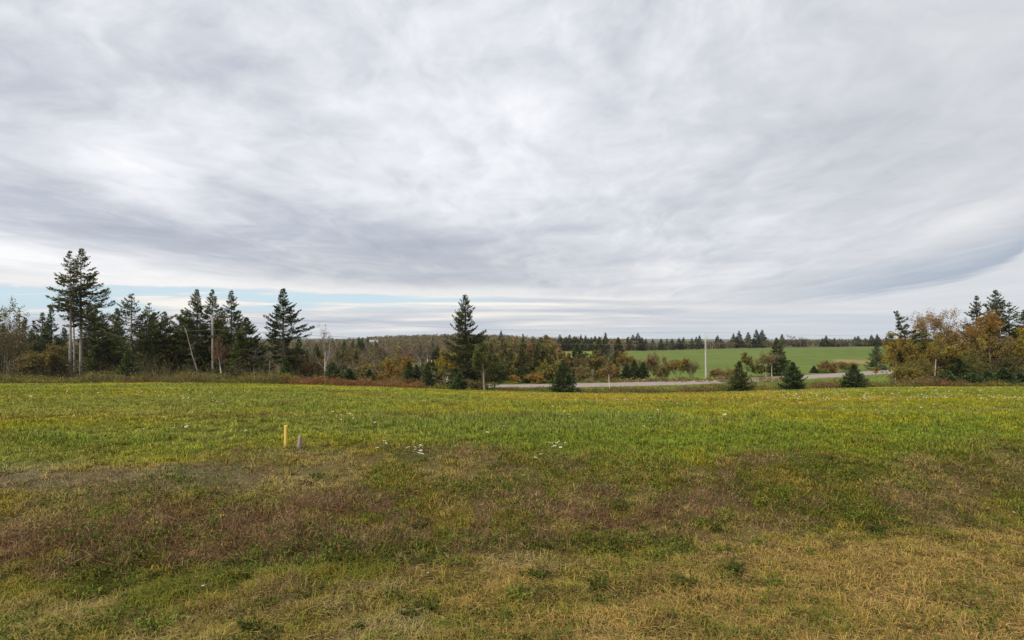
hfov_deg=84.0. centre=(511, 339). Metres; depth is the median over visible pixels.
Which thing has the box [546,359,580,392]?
spruce tree
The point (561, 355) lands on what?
autumn tree
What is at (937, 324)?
autumn tree
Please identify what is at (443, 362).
autumn tree
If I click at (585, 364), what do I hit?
olive leaved tree
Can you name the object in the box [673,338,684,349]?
spruce tree
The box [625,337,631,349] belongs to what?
spruce tree
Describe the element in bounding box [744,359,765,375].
shrub
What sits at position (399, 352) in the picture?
birch tree
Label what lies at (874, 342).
spruce tree
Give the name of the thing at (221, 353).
birch tree
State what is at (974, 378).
spruce tree
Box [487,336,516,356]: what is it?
olive leaved tree
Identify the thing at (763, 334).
spruce tree
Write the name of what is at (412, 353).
birch tree
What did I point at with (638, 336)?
spruce tree
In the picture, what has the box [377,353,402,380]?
shrub
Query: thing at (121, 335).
spruce tree
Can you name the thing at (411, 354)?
birch tree
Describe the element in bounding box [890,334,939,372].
autumn tree
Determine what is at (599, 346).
spruce tree
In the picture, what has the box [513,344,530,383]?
spruce tree
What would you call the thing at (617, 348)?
spruce tree
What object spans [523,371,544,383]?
shrub
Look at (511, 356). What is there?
spruce tree
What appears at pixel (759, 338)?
spruce tree
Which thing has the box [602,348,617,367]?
bare tree
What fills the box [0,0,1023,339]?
sky
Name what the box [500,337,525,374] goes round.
olive leaved tree
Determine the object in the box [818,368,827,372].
shrub
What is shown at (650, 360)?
shrub
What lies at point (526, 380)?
spruce tree
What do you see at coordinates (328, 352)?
birch tree
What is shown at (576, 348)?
spruce tree
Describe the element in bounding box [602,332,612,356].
spruce tree
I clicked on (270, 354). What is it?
dead tree
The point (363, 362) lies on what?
olive leaved tree
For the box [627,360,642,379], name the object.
spruce tree
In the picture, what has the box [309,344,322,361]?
spruce tree
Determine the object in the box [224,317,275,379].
spruce tree
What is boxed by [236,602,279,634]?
weed plant
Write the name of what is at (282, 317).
spruce tree
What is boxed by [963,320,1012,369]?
autumn tree
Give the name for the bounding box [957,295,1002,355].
spruce tree
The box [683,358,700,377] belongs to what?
shrub
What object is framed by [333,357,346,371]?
birch tree
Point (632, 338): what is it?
spruce tree
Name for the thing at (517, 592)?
weed plant
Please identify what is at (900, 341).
autumn tree
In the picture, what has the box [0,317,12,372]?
spruce tree
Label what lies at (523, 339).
spruce tree
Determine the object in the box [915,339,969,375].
autumn tree
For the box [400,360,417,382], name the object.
spruce tree
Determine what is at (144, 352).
spruce tree
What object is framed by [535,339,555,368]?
olive leaved tree
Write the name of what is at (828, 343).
spruce tree
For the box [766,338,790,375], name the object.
spruce tree
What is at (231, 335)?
spruce tree
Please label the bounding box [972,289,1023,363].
spruce tree
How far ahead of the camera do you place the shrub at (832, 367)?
134.70 m
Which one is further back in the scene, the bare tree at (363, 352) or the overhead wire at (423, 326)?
the bare tree at (363, 352)
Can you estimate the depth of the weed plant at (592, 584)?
4.07 m
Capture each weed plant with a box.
[135,606,190,631]
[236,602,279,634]
[306,576,330,597]
[396,602,422,620]
[409,595,440,614]
[501,579,534,601]
[527,562,553,579]
[537,531,564,549]
[585,571,608,590]
[672,572,702,587]
[725,557,747,572]
[819,451,836,460]
[865,524,889,533]
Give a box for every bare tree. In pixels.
[354,345,369,357]
[365,351,379,364]
[366,340,378,351]
[367,348,383,371]
[422,345,442,362]
[484,343,500,355]
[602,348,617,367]
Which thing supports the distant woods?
on the ground at (804, 359)
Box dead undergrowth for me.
[0,431,1023,624]
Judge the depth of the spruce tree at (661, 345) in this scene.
402.55 m
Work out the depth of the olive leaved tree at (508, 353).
109.93 m
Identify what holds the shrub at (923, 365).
on the ground at (804, 359)
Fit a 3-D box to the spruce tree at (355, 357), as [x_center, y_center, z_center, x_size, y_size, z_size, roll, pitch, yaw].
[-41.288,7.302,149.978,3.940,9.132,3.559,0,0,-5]
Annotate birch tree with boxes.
[208,334,233,374]
[307,324,339,374]
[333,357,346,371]
[376,340,392,355]
[395,345,409,356]
[399,345,412,363]
[405,343,420,366]
[413,342,423,363]
[421,342,434,362]
[426,340,440,378]
[431,339,442,351]
[444,343,455,379]
[599,360,622,387]
[616,351,632,376]
[753,351,774,376]
[763,352,782,375]
[946,308,1006,360]
[991,333,1019,358]
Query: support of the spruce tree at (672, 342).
on the ground at (804, 359)
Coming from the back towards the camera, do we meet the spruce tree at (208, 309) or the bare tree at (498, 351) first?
the bare tree at (498, 351)
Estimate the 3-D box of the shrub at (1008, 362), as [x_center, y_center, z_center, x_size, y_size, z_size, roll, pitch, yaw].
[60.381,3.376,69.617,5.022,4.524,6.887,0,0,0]
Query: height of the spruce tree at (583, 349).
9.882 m
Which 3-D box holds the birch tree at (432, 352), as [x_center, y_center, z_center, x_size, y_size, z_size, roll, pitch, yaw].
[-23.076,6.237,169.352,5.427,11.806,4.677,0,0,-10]
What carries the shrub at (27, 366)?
on the ground at (804, 359)
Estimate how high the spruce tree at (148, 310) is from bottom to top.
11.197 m
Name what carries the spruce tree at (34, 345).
on the ground at (804, 359)
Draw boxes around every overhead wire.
[0,329,845,347]
[2,313,960,336]
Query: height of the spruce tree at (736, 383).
3.802 m
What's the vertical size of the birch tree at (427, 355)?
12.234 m
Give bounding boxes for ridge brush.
[562,338,934,350]
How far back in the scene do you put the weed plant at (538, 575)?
4.22 m
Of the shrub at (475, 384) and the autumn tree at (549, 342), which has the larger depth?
the autumn tree at (549, 342)
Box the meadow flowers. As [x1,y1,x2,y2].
[10,383,1019,402]
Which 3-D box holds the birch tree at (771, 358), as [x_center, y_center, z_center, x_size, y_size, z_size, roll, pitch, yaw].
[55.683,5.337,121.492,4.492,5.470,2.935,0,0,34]
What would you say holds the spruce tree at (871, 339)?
on the ground at (804, 359)
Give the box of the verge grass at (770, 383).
[486,374,893,389]
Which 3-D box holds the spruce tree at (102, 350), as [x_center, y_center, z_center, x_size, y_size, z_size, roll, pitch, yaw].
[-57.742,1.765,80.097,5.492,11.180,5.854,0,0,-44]
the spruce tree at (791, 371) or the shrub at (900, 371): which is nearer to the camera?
the spruce tree at (791, 371)
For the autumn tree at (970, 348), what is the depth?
75.57 m
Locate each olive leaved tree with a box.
[295,354,310,375]
[330,347,360,370]
[331,343,342,362]
[346,358,370,367]
[358,360,376,369]
[367,339,378,354]
[485,336,514,358]
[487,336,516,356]
[497,347,520,372]
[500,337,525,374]
[513,348,531,371]
[532,341,555,362]
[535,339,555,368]
[573,356,588,366]
[580,358,594,371]
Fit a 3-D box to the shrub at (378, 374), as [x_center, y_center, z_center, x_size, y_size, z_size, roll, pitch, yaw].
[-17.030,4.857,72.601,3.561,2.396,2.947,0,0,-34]
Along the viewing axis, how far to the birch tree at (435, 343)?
210.22 m
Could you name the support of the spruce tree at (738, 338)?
on the ground at (804, 359)
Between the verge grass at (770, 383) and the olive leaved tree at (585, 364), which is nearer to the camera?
the verge grass at (770, 383)
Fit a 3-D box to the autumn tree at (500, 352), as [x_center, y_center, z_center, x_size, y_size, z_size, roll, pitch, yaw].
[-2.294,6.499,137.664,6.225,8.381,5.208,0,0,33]
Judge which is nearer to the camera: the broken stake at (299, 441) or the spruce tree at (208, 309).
the broken stake at (299, 441)
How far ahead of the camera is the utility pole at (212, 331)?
78.89 m
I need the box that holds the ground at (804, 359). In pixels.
[0,341,1023,639]
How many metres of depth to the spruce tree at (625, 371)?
111.63 m
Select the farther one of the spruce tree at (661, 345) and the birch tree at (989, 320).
the spruce tree at (661, 345)
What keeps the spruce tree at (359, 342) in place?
on the ground at (804, 359)
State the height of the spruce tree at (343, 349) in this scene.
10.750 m
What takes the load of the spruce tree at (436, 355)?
on the ground at (804, 359)
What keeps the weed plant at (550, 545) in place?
on the ground at (804, 359)
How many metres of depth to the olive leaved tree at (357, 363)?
122.90 m
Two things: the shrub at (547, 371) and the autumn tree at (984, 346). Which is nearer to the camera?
the autumn tree at (984, 346)
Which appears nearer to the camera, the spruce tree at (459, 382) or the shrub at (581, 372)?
the spruce tree at (459, 382)
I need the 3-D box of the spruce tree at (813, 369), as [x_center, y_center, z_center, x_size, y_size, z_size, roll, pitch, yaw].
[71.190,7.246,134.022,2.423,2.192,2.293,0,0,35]
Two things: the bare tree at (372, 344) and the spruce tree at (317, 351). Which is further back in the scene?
the bare tree at (372, 344)
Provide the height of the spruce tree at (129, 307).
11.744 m
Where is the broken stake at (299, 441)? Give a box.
[297,435,301,448]
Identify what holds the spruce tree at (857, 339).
on the ground at (804, 359)
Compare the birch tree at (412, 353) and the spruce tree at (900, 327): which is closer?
the spruce tree at (900, 327)
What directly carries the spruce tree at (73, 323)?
on the ground at (804, 359)
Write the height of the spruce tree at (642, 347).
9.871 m
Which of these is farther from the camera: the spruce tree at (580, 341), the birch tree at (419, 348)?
the spruce tree at (580, 341)
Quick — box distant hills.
[1,338,870,340]
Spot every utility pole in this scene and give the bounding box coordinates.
[211,315,214,372]
[705,332,706,377]
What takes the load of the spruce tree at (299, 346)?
on the ground at (804, 359)
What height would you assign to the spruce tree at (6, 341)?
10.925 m
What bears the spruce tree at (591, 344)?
on the ground at (804, 359)
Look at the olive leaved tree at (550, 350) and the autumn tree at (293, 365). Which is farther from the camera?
the olive leaved tree at (550, 350)
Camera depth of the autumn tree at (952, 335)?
71.08 m
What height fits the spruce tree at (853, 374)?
2.944 m
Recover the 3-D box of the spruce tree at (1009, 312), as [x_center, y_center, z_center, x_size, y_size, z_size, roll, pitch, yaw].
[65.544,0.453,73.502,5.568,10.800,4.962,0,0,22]
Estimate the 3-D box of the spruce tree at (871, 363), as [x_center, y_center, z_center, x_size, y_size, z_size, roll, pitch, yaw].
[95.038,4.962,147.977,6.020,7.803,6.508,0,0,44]
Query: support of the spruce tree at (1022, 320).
on the ground at (804, 359)
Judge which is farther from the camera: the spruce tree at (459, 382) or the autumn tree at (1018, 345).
the autumn tree at (1018, 345)
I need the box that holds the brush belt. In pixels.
[0,349,1023,392]
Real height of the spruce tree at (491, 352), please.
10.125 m
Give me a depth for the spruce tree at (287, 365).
69.80 m
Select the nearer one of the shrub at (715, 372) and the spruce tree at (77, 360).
the spruce tree at (77, 360)
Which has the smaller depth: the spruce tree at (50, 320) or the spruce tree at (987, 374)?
the spruce tree at (987, 374)
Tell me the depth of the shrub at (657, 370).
112.60 m
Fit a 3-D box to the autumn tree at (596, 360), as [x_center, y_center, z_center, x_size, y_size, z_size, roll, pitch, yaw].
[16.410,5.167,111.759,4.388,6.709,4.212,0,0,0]
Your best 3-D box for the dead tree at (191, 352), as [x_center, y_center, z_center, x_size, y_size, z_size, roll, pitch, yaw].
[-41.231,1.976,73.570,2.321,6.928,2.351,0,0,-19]
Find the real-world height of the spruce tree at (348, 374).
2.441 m
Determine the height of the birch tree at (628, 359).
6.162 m
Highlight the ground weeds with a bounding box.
[0,393,1023,639]
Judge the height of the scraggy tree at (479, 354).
6.230 m
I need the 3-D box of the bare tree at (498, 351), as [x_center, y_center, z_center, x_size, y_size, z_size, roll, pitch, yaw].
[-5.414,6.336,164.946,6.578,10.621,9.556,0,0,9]
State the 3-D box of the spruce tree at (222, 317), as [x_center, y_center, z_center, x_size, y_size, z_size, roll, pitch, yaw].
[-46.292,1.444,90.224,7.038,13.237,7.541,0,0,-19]
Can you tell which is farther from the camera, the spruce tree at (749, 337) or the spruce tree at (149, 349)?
the spruce tree at (749, 337)
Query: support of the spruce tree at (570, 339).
on the ground at (804, 359)
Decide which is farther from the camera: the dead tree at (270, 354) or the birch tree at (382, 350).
the birch tree at (382, 350)
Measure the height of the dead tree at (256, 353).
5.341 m
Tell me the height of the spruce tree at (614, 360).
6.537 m
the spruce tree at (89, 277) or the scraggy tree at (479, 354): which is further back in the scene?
the spruce tree at (89, 277)
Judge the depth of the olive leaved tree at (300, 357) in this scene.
114.07 m
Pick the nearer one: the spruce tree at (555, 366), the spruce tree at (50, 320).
the spruce tree at (50, 320)
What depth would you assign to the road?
101.34 m
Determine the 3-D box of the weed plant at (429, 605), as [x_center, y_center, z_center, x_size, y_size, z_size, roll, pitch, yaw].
[-0.556,1.709,3.632,0.232,0.143,0.145,0,0,-29]
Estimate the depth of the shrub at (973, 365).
67.51 m
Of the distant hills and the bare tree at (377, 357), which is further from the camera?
the distant hills
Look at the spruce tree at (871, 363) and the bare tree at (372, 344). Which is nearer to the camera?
the spruce tree at (871, 363)
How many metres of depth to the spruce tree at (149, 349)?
87.86 m
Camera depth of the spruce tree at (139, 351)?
91.43 m
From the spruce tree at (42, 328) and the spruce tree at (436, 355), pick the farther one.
the spruce tree at (436, 355)
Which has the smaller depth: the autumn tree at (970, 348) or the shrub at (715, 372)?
the autumn tree at (970, 348)
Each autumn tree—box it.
[0,295,37,371]
[0,325,43,374]
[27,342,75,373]
[285,350,303,374]
[434,345,457,380]
[493,349,511,371]
[520,340,540,360]
[545,337,561,358]
[552,349,569,361]
[562,356,571,369]
[585,349,604,373]
[741,351,754,369]
[869,331,923,380]
[882,325,936,368]
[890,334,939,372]
[898,308,967,372]
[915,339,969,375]
[931,328,982,370]
[936,328,1002,368]
[957,316,977,344]
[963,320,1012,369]
[994,327,1023,373]
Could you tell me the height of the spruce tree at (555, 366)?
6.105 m
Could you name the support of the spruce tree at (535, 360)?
on the ground at (804, 359)
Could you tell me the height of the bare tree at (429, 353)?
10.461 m
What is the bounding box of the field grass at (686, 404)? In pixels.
[0,382,1023,472]
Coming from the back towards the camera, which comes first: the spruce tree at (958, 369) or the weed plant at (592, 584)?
the spruce tree at (958, 369)
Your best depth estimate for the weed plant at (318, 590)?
3.90 m
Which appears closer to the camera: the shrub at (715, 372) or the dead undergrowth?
the dead undergrowth
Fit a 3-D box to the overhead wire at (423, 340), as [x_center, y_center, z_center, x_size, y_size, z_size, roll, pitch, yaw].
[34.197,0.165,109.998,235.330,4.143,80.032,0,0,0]
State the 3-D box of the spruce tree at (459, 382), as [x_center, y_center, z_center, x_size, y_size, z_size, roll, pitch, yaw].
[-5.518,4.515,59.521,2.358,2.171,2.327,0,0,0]
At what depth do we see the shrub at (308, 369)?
73.80 m
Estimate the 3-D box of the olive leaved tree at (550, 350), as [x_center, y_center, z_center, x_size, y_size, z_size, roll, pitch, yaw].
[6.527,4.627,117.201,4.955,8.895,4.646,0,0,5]
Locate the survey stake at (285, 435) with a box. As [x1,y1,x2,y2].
[284,425,286,447]
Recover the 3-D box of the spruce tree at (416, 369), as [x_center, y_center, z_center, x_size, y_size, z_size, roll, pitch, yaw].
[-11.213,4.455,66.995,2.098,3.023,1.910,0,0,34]
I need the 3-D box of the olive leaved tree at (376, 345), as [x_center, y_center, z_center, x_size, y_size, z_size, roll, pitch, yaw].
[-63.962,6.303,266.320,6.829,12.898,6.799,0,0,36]
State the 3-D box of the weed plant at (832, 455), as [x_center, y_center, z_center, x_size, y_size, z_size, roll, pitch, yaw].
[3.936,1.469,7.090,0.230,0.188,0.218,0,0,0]
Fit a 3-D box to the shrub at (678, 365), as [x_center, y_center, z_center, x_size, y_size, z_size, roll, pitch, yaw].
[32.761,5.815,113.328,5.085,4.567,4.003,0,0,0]
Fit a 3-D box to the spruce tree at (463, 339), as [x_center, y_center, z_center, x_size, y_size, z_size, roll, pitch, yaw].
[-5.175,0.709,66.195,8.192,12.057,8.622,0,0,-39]
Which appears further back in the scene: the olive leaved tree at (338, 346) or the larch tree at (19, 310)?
the olive leaved tree at (338, 346)
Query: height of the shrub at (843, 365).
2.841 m
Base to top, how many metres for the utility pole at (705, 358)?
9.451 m
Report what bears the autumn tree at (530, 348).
on the ground at (804, 359)
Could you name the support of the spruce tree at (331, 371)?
on the ground at (804, 359)
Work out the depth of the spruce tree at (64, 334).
91.87 m
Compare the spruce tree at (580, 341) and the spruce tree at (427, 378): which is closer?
the spruce tree at (427, 378)
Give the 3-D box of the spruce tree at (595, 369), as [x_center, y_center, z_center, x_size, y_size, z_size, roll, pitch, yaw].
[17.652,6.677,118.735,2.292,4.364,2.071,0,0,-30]
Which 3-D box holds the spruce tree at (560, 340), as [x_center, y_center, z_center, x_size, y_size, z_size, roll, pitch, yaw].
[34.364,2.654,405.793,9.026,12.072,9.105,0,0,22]
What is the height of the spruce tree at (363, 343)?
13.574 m
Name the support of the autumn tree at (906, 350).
on the ground at (804, 359)
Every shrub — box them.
[8,349,44,375]
[296,358,326,378]
[347,363,375,380]
[366,368,391,381]
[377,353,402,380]
[381,355,418,381]
[465,377,490,389]
[507,375,520,383]
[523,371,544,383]
[534,359,562,381]
[570,364,596,380]
[595,366,618,380]
[636,350,660,370]
[645,361,675,377]
[666,357,689,378]
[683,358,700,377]
[709,367,738,378]
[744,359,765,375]
[814,360,839,372]
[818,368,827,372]
[837,361,849,369]
[885,360,930,382]
[897,354,943,377]
[940,347,994,379]
[977,350,1023,375]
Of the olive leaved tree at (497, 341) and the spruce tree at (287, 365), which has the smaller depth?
the spruce tree at (287, 365)
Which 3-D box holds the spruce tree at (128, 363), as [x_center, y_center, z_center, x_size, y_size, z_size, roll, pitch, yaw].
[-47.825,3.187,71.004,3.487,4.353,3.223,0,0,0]
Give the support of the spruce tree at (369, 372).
on the ground at (804, 359)
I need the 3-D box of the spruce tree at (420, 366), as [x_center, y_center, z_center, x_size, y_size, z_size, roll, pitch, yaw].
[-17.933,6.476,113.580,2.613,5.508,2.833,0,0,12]
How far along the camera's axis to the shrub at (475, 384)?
62.52 m
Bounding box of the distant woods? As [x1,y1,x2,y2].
[1,333,641,357]
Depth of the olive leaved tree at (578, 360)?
148.16 m
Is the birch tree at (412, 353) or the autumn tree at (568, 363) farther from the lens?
the birch tree at (412, 353)
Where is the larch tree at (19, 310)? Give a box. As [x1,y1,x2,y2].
[5,308,27,375]
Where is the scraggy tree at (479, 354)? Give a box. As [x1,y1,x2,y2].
[470,333,497,390]
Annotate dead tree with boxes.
[182,329,200,374]
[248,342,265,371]
[262,332,277,374]
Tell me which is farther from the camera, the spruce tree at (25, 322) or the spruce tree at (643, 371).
the spruce tree at (643, 371)
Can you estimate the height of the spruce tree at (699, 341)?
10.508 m
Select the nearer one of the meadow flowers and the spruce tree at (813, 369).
the meadow flowers
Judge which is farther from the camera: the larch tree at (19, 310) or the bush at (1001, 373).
the larch tree at (19, 310)
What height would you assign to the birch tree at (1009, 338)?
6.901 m
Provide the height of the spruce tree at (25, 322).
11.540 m
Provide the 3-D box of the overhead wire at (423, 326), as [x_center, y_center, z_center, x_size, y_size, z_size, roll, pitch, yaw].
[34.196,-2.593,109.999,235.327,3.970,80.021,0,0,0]
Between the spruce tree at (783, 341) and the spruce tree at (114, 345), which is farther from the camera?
the spruce tree at (783, 341)
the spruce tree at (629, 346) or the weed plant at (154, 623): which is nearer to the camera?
the weed plant at (154, 623)
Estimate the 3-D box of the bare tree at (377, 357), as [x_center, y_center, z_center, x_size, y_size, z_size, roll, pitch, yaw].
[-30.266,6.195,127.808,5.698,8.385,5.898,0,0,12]
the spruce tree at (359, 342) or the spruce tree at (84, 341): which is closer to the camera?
the spruce tree at (84, 341)
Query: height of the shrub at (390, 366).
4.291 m
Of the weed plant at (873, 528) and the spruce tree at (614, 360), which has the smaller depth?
the weed plant at (873, 528)
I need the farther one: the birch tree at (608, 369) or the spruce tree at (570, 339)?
the spruce tree at (570, 339)
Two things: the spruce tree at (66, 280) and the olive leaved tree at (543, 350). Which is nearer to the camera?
the spruce tree at (66, 280)
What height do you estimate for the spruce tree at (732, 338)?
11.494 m
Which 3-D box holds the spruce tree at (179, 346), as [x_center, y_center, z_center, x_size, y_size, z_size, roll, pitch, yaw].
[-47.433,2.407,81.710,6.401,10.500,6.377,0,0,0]
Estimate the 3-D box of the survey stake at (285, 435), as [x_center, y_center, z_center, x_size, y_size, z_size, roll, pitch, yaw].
[-3.038,1.391,7.636,0.037,0.462,0.043,0,0,-29]
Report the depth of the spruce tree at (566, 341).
404.53 m
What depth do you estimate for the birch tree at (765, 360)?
120.88 m
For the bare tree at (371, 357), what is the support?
on the ground at (804, 359)
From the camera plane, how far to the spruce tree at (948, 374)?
64.62 m
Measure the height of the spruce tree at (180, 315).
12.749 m
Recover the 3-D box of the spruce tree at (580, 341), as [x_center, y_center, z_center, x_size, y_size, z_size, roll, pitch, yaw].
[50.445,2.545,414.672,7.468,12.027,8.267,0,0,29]
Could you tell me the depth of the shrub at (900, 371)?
65.39 m
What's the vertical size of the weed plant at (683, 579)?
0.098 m
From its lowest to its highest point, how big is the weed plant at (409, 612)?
0.114 m
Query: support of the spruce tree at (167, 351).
on the ground at (804, 359)
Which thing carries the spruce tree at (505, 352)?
on the ground at (804, 359)
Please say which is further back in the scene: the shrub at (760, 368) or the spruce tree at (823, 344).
the spruce tree at (823, 344)
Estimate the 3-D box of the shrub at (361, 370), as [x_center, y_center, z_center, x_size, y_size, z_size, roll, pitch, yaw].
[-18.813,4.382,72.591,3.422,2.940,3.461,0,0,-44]
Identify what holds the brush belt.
on the ground at (804, 359)
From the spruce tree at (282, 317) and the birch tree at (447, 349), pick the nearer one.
the spruce tree at (282, 317)
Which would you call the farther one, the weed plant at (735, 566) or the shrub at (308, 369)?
the shrub at (308, 369)
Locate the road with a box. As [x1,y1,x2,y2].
[486,370,894,387]
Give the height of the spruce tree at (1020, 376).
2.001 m
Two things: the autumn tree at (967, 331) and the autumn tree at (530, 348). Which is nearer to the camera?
the autumn tree at (967, 331)
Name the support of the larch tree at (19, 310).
on the ground at (804, 359)
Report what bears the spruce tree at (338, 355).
on the ground at (804, 359)
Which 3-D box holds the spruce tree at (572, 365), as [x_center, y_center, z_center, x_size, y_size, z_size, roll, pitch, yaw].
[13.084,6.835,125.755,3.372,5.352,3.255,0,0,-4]
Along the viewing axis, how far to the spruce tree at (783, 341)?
407.55 m
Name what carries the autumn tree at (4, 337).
on the ground at (804, 359)
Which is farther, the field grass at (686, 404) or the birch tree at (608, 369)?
the birch tree at (608, 369)
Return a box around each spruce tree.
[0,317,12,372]
[0,323,15,369]
[2,318,39,376]
[17,312,64,376]
[17,320,45,377]
[36,307,67,376]
[46,251,91,378]
[55,327,78,377]
[57,273,87,373]
[61,248,121,376]
[72,301,103,375]
[72,308,106,373]
[78,312,121,374]
[88,309,134,370]
[98,318,129,375]
[100,293,161,373]
[115,348,140,377]
[124,303,182,370]
[133,312,170,371]
[133,328,143,373]
[137,324,167,372]
[139,311,183,375]
[154,289,217,373]
[168,322,199,369]
[172,310,201,368]
[183,290,233,373]
[199,291,259,375]
[214,307,232,344]
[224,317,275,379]
[263,288,314,372]
[279,357,296,376]
[292,336,305,376]
[306,347,323,379]
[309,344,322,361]
[320,362,344,384]
[334,349,344,373]
[340,346,348,371]
[342,368,359,382]
[351,350,362,379]
[354,337,365,361]
[358,337,368,360]
[364,369,376,382]
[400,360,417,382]
[412,365,422,386]
[419,358,424,376]
[420,362,437,386]
[429,346,442,378]
[430,294,504,389]
[434,357,444,381]
[448,372,469,389]
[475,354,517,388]
[487,343,495,378]
[497,347,510,382]
[507,345,515,370]
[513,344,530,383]
[520,334,530,370]
[521,373,530,383]
[528,344,547,381]
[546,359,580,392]
[549,354,558,381]
[557,335,564,350]
[562,337,570,350]
[567,335,573,350]
[569,358,576,379]
[570,343,583,363]
[578,334,585,349]
[578,342,588,358]
[587,337,595,350]
[592,337,605,356]
[592,365,600,379]
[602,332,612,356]
[611,337,627,356]
[612,351,621,377]
[618,363,633,380]
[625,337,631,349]
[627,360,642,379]
[630,335,636,348]
[635,333,641,349]
[636,337,647,350]
[636,362,649,378]
[657,338,665,349]
[667,338,675,349]
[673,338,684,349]
[693,335,704,348]
[720,360,757,390]
[729,333,734,347]
[733,331,743,347]
[744,332,753,347]
[751,329,762,347]
[758,330,768,347]
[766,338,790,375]
[777,362,807,389]
[778,334,785,346]
[808,365,818,372]
[818,338,826,346]
[823,335,830,345]
[839,364,870,387]
[851,336,864,346]
[864,343,888,369]
[866,335,873,346]
[872,335,882,346]
[893,311,935,353]
[931,369,961,383]
[947,357,973,380]
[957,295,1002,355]
[963,373,984,383]
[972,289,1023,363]
[978,371,998,383]
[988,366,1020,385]
[999,302,1023,352]
[1011,310,1023,370]
[1011,373,1023,382]
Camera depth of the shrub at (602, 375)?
109.39 m
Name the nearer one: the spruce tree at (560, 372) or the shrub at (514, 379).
the spruce tree at (560, 372)
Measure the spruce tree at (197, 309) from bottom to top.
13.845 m
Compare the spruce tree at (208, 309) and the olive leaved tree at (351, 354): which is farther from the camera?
the olive leaved tree at (351, 354)
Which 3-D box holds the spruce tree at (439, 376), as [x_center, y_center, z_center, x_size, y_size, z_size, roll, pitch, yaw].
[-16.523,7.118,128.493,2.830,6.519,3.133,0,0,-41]
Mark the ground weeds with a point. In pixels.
(678, 547)
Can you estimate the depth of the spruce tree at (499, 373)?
75.27 m
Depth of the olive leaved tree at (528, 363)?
114.97 m
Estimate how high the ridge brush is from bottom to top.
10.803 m
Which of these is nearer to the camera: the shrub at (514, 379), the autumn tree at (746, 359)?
the shrub at (514, 379)
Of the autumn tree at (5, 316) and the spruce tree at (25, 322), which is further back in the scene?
the spruce tree at (25, 322)

